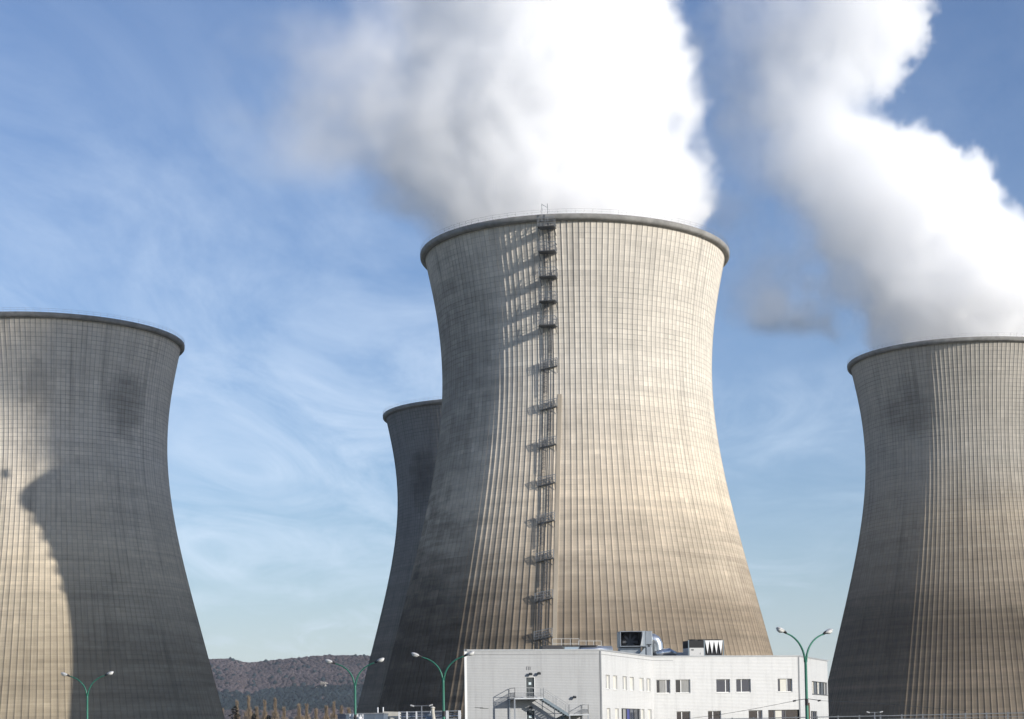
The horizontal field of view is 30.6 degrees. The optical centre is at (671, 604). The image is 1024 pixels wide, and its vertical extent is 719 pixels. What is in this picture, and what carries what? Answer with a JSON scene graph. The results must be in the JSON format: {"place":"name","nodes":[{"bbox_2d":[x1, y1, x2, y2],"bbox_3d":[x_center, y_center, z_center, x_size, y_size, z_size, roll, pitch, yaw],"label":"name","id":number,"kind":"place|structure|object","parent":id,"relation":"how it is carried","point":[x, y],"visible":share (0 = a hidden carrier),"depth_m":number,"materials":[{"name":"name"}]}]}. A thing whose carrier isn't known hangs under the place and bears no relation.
{"place":"outdoors","nodes":[
{"label":"outdoors","id":0,"kind":"place"},
{"bbox_2d":[349,714,363,718],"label":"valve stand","id":1,"kind":"object","parent":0,"point":[360,717],"visible":0.54,"depth_m":251.52,"materials":[{"name":"white metal"}]},
{"bbox_2d":[345,713,388,718],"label":"shed","id":2,"kind":"structure","parent":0,"point":[375,715],"depth_m":255.61,"materials":[{"name":"metal"}]},
{"bbox_2d":[377,707,400,718],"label":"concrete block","id":3,"kind":"structure","parent":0,"point":[392,715],"depth_m":259.62,"materials":[{"name":"white concrete"}]},
{"bbox_2d":[337,712,445,718],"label":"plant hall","id":4,"kind":"structure","parent":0,"point":[341,716],"depth_m":294.55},
{"bbox_2d":[430,706,434,718],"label":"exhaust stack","id":5,"kind":"object","parent":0,"point":[432,712],"visible":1,"depth_m":239.47,"materials":[{"name":"beige metal"}]},
{"bbox_2d":[0,0,1023,677],"label":"sky","id":6,"kind":"structure","parent":0,"point":[262,184],"materials":[{"name":"blue"}]},
{"bbox_2d":[463,649,828,718],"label":"office building","id":7,"kind":"structure","parent":0,"point":[553,684],"depth_m":213.31,"materials":[{"name":"white metal"}]},
{"bbox_2d":[525,677,534,697],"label":"door","id":8,"kind":"structure","parent":7,"relation":"in","point":[530,681],"depth_m":198.20,"materials":[{"name":"grey"}]},
{"bbox_2d":[526,710,534,718],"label":"door","id":9,"kind":"structure","parent":7,"relation":"in","point":[530,714],"depth_m":198.00,"materials":[{"name":"grey"}]},
{"bbox_2d":[540,645,597,648],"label":"roof skylight","id":10,"kind":"object","parent":7,"relation":"on","point":[560,647],"visible":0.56,"depth_m":204.49,"materials":[{"name":"grey metal"}]},
{"bbox_2d":[552,638,601,645],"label":"roof railing","id":11,"kind":"object","parent":7,"relation":"on","point":[578,642],"visible":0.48,"depth_m":207.76,"materials":[{"name":"grey metal"}]},
{"bbox_2d":[580,646,612,649],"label":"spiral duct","id":12,"kind":"object","parent":7,"relation":"on","point":[598,647],"visible":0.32,"depth_m":206.03,"materials":[{"name":"metal"}]},
{"bbox_2d":[606,675,610,689],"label":"window","id":13,"kind":"structure","parent":7,"relation":"in","point":[607,685],"depth_m":203.69,"materials":[{"name":"beige glass"}]},
{"bbox_2d":[613,676,616,689],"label":"window","id":14,"kind":"structure","parent":7,"relation":"in","point":[614,677],"depth_m":206.24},
{"bbox_2d":[615,708,617,718],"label":"window","id":15,"kind":"structure","parent":7,"relation":"in","point":[616,711],"depth_m":206.55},
{"bbox_2d":[623,676,627,690],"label":"window","id":16,"kind":"structure","parent":7,"relation":"in","point":[624,683],"depth_m":209.85,"materials":[{"name":"beige glass"}]},
{"bbox_2d":[621,708,638,718],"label":"window","id":17,"kind":"structure","parent":7,"relation":"in","point":[626,713],"depth_m":211.50,"materials":[{"name":"blue glass"}]},
{"bbox_2d":[630,677,632,690],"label":"window","id":18,"kind":"structure","parent":7,"relation":"in","point":[631,678],"depth_m":212.53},
{"bbox_2d":[617,631,662,655],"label":"air handling unit","id":19,"kind":"object","parent":7,"relation":"on","point":[648,642],"visible":0.82,"depth_m":227.71,"materials":[{"name":"grey metal"}]},
{"bbox_2d":[640,678,643,691],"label":"window","id":20,"kind":"structure","parent":7,"relation":"in","point":[640,678],"depth_m":216.14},
{"bbox_2d":[656,680,670,693],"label":"window","id":21,"kind":"structure","parent":7,"relation":"in","point":[663,686],"depth_m":221.00,"materials":[{"name":"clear glass"}]},
{"bbox_2d":[654,648,682,655],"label":"roof duct","id":22,"kind":"object","parent":7,"relation":"on","point":[666,652],"visible":0.48,"depth_m":227.38,"materials":[{"name":"metal"}]},
{"bbox_2d":[675,679,689,693],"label":"window","id":23,"kind":"structure","parent":7,"relation":"in","point":[682,686],"depth_m":221.92,"materials":[{"name":"grey glass"}]},
{"bbox_2d":[677,711,689,718],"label":"window","id":24,"kind":"structure","parent":7,"relation":"in","point":[680,714],"depth_m":221.70,"materials":[{"name":"grey glass"}]},
{"bbox_2d":[683,639,723,655],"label":"chiller","id":25,"kind":"object","parent":7,"relation":"on","point":[702,647],"visible":0.84,"depth_m":226.21,"materials":[{"name":"grey metal"}]},
{"bbox_2d":[708,711,720,718],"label":"window","id":26,"kind":"structure","parent":7,"relation":"in","point":[715,713],"depth_m":223.17,"materials":[{"name":"grey glass"}]},
{"bbox_2d":[716,679,730,692],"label":"window","id":27,"kind":"structure","parent":7,"relation":"in","point":[722,685],"depth_m":223.82,"materials":[{"name":"grey glass"}]},
{"bbox_2d":[736,679,750,692],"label":"window","id":28,"kind":"structure","parent":7,"relation":"in","point":[742,685],"depth_m":224.81,"materials":[{"name":"grey glass"}]},
{"bbox_2d":[749,710,761,717],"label":"window","id":29,"kind":"structure","parent":7,"relation":"in","point":[752,713],"depth_m":225.14,"materials":[{"name":"grey glass"}]},
{"bbox_2d":[768,710,798,718],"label":"window","id":30,"kind":"structure","parent":7,"relation":"in","point":[771,713],"depth_m":226.51,"materials":[{"name":"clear glass"}]},
{"bbox_2d":[778,679,791,691],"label":"window","id":31,"kind":"structure","parent":7,"relation":"in","point":[784,685],"depth_m":226.85,"materials":[{"name":"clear glass"}]},
{"bbox_2d":[811,711,815,718],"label":"window","id":32,"kind":"structure","parent":7,"relation":"in","point":[813,713],"depth_m":235.77,"materials":[{"name":"grey glass"}]},
{"bbox_2d":[812,681,827,695],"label":"window","id":33,"kind":"structure","parent":7,"relation":"in","point":[818,688],"depth_m":239.60,"materials":[{"name":"grey glass"}]},
{"label":"ground","id":34,"kind":"structure","parent":0,"visible":0},
{"bbox_2d":[61,671,113,718],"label":"street lamp","id":35,"kind":"object","parent":34,"relation":"on","point":[87,693],"visible":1,"depth_m":143.91,"materials":[{"name":"green metal"}]},
{"bbox_2d":[0,308,224,718],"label":"cooling tower","id":36,"kind":"structure","parent":34,"relation":"on","point":[94,584],"depth_m":538.83,"materials":[{"name":"grey concrete"}]},
{"bbox_2d":[228,706,238,718],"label":"conifer tree","id":37,"kind":"object","parent":34,"relation":"on","point":[234,713],"visible":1,"depth_m":479.27,"materials":[{"name":"green plant"}]},
{"bbox_2d":[233,699,240,718],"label":"poplar tree","id":38,"kind":"object","parent":34,"relation":"on","point":[236,704],"visible":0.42,"depth_m":1013.63,"materials":[{"name":"brown plant"}]},
{"bbox_2d":[242,695,253,718],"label":"poplar tree","id":39,"kind":"object","parent":34,"relation":"on","point":[249,713],"visible":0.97,"depth_m":967.37,"materials":[{"name":"brown plant"}]},
{"bbox_2d":[254,705,259,718],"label":"poplar tree","id":40,"kind":"object","parent":34,"relation":"on","point":[256,713],"visible":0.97,"depth_m":921.54,"materials":[{"name":"brown plant"}]},
{"bbox_2d":[261,699,267,718],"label":"poplar tree","id":41,"kind":"object","parent":34,"relation":"on","point":[264,714],"visible":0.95,"depth_m":1036.39,"materials":[{"name":"brown plant"}]},
{"bbox_2d":[271,695,279,718],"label":"poplar tree","id":42,"kind":"object","parent":34,"relation":"on","point":[275,715],"visible":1,"depth_m":990.28,"materials":[{"name":"brown plant"}]},
{"bbox_2d":[282,706,287,718],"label":"poplar tree","id":43,"kind":"object","parent":34,"relation":"on","point":[283,713],"visible":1,"depth_m":944.37,"materials":[{"name":"brown plant"}]},
{"bbox_2d":[294,703,303,718],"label":"poplar tree","id":44,"kind":"object","parent":34,"relation":"on","point":[299,712],"visible":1,"depth_m":898.52,"materials":[{"name":"brown plant"}]},
{"bbox_2d":[304,703,310,718],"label":"poplar tree","id":45,"kind":"object","parent":34,"relation":"on","point":[306,711],"visible":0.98,"depth_m":1013.33,"materials":[{"name":"brown plant"}]},
{"bbox_2d":[314,707,317,718],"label":"poplar tree","id":46,"kind":"object","parent":34,"relation":"on","point":[315,714],"visible":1,"depth_m":967.26,"materials":[{"name":"brown plant"}]},
{"bbox_2d":[322,705,328,718],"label":"poplar tree","id":47,"kind":"object","parent":34,"relation":"on","point":[326,716],"visible":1,"depth_m":921.49,"materials":[{"name":"brown plant"}]},
{"bbox_2d":[329,701,337,718],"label":"poplar tree","id":48,"kind":"object","parent":34,"relation":"on","point":[333,715],"visible":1,"depth_m":1036.16,"materials":[{"name":"brown plant"}]},
{"bbox_2d":[326,658,384,718],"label":"street lamp","id":49,"kind":"object","parent":34,"relation":"on","point":[328,661],"visible":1,"depth_m":127.91,"materials":[{"name":"green metal"}]},
{"bbox_2d":[356,396,441,712],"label":"cooling tower","id":50,"kind":"structure","parent":34,"relation":"on","point":[414,429],"depth_m":695.07,"materials":[{"name":"grey concrete"}]},
{"bbox_2d":[410,704,432,718],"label":"floodlight mast","id":51,"kind":"object","parent":34,"relation":"on","point":[421,708],"visible":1,"depth_m":249.55,"materials":[{"name":"metal"}]},
{"bbox_2d":[398,710,461,718],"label":"pipe rack","id":52,"kind":"object","parent":34,"relation":"on","point":[447,715],"visible":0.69,"depth_m":258.58,"materials":[{"name":"white metal"}]},
{"bbox_2d":[412,651,474,718],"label":"street lamp","id":53,"kind":"object","parent":34,"relation":"on","point":[470,653],"visible":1,"depth_m":120.93,"materials":[{"name":"green metal"}]},
{"bbox_2d":[378,203,772,718],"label":"cooling tower","id":54,"kind":"structure","parent":34,"relation":"on","point":[579,488],"depth_m":449.82,"materials":[{"name":"beige concrete"}]},
{"bbox_2d":[776,627,832,718],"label":"street lamp","id":55,"kind":"object","parent":34,"relation":"on","point":[782,630],"visible":1,"depth_m":100.86,"materials":[{"name":"metal"}]},
{"bbox_2d":[793,699,820,718],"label":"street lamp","id":56,"kind":"object","parent":34,"relation":"on","point":[809,705],"visible":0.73,"depth_m":149.75,"materials":[{"name":"grey metal"}]},
{"bbox_2d":[687,701,965,718],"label":"overhead wire","id":57,"kind":"object","parent":56,"relation":"attached to","point":[836,701],"visible":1,"depth_m":150.75,"materials":[{"name":"grey metal"}]},
{"bbox_2d":[710,712,1023,718],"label":"security fence","id":58,"kind":"object","parent":34,"relation":"on","point":[943,714],"visible":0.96,"depth_m":164.57,"materials":[{"name":"grey metal"}]},
{"bbox_2d":[828,333,1023,718],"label":"cooling tower","id":59,"kind":"structure","parent":34,"relation":"on","point":[933,617],"depth_m":598.35,"materials":[{"name":"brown concrete"}]},
{"bbox_3d":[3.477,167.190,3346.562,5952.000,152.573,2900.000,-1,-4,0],"label":"hills","id":60,"kind":"structure","parent":0,"visible":0},
{"bbox_2d":[209,654,370,718],"bbox_3d":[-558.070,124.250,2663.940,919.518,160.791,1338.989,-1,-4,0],"label":"wood","id":61,"kind":"object","parent":60,"relation":"on","point":[291,683],"visible":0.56,"depth_m":2927.18,"materials":[{"name":"plant"}]}
]}

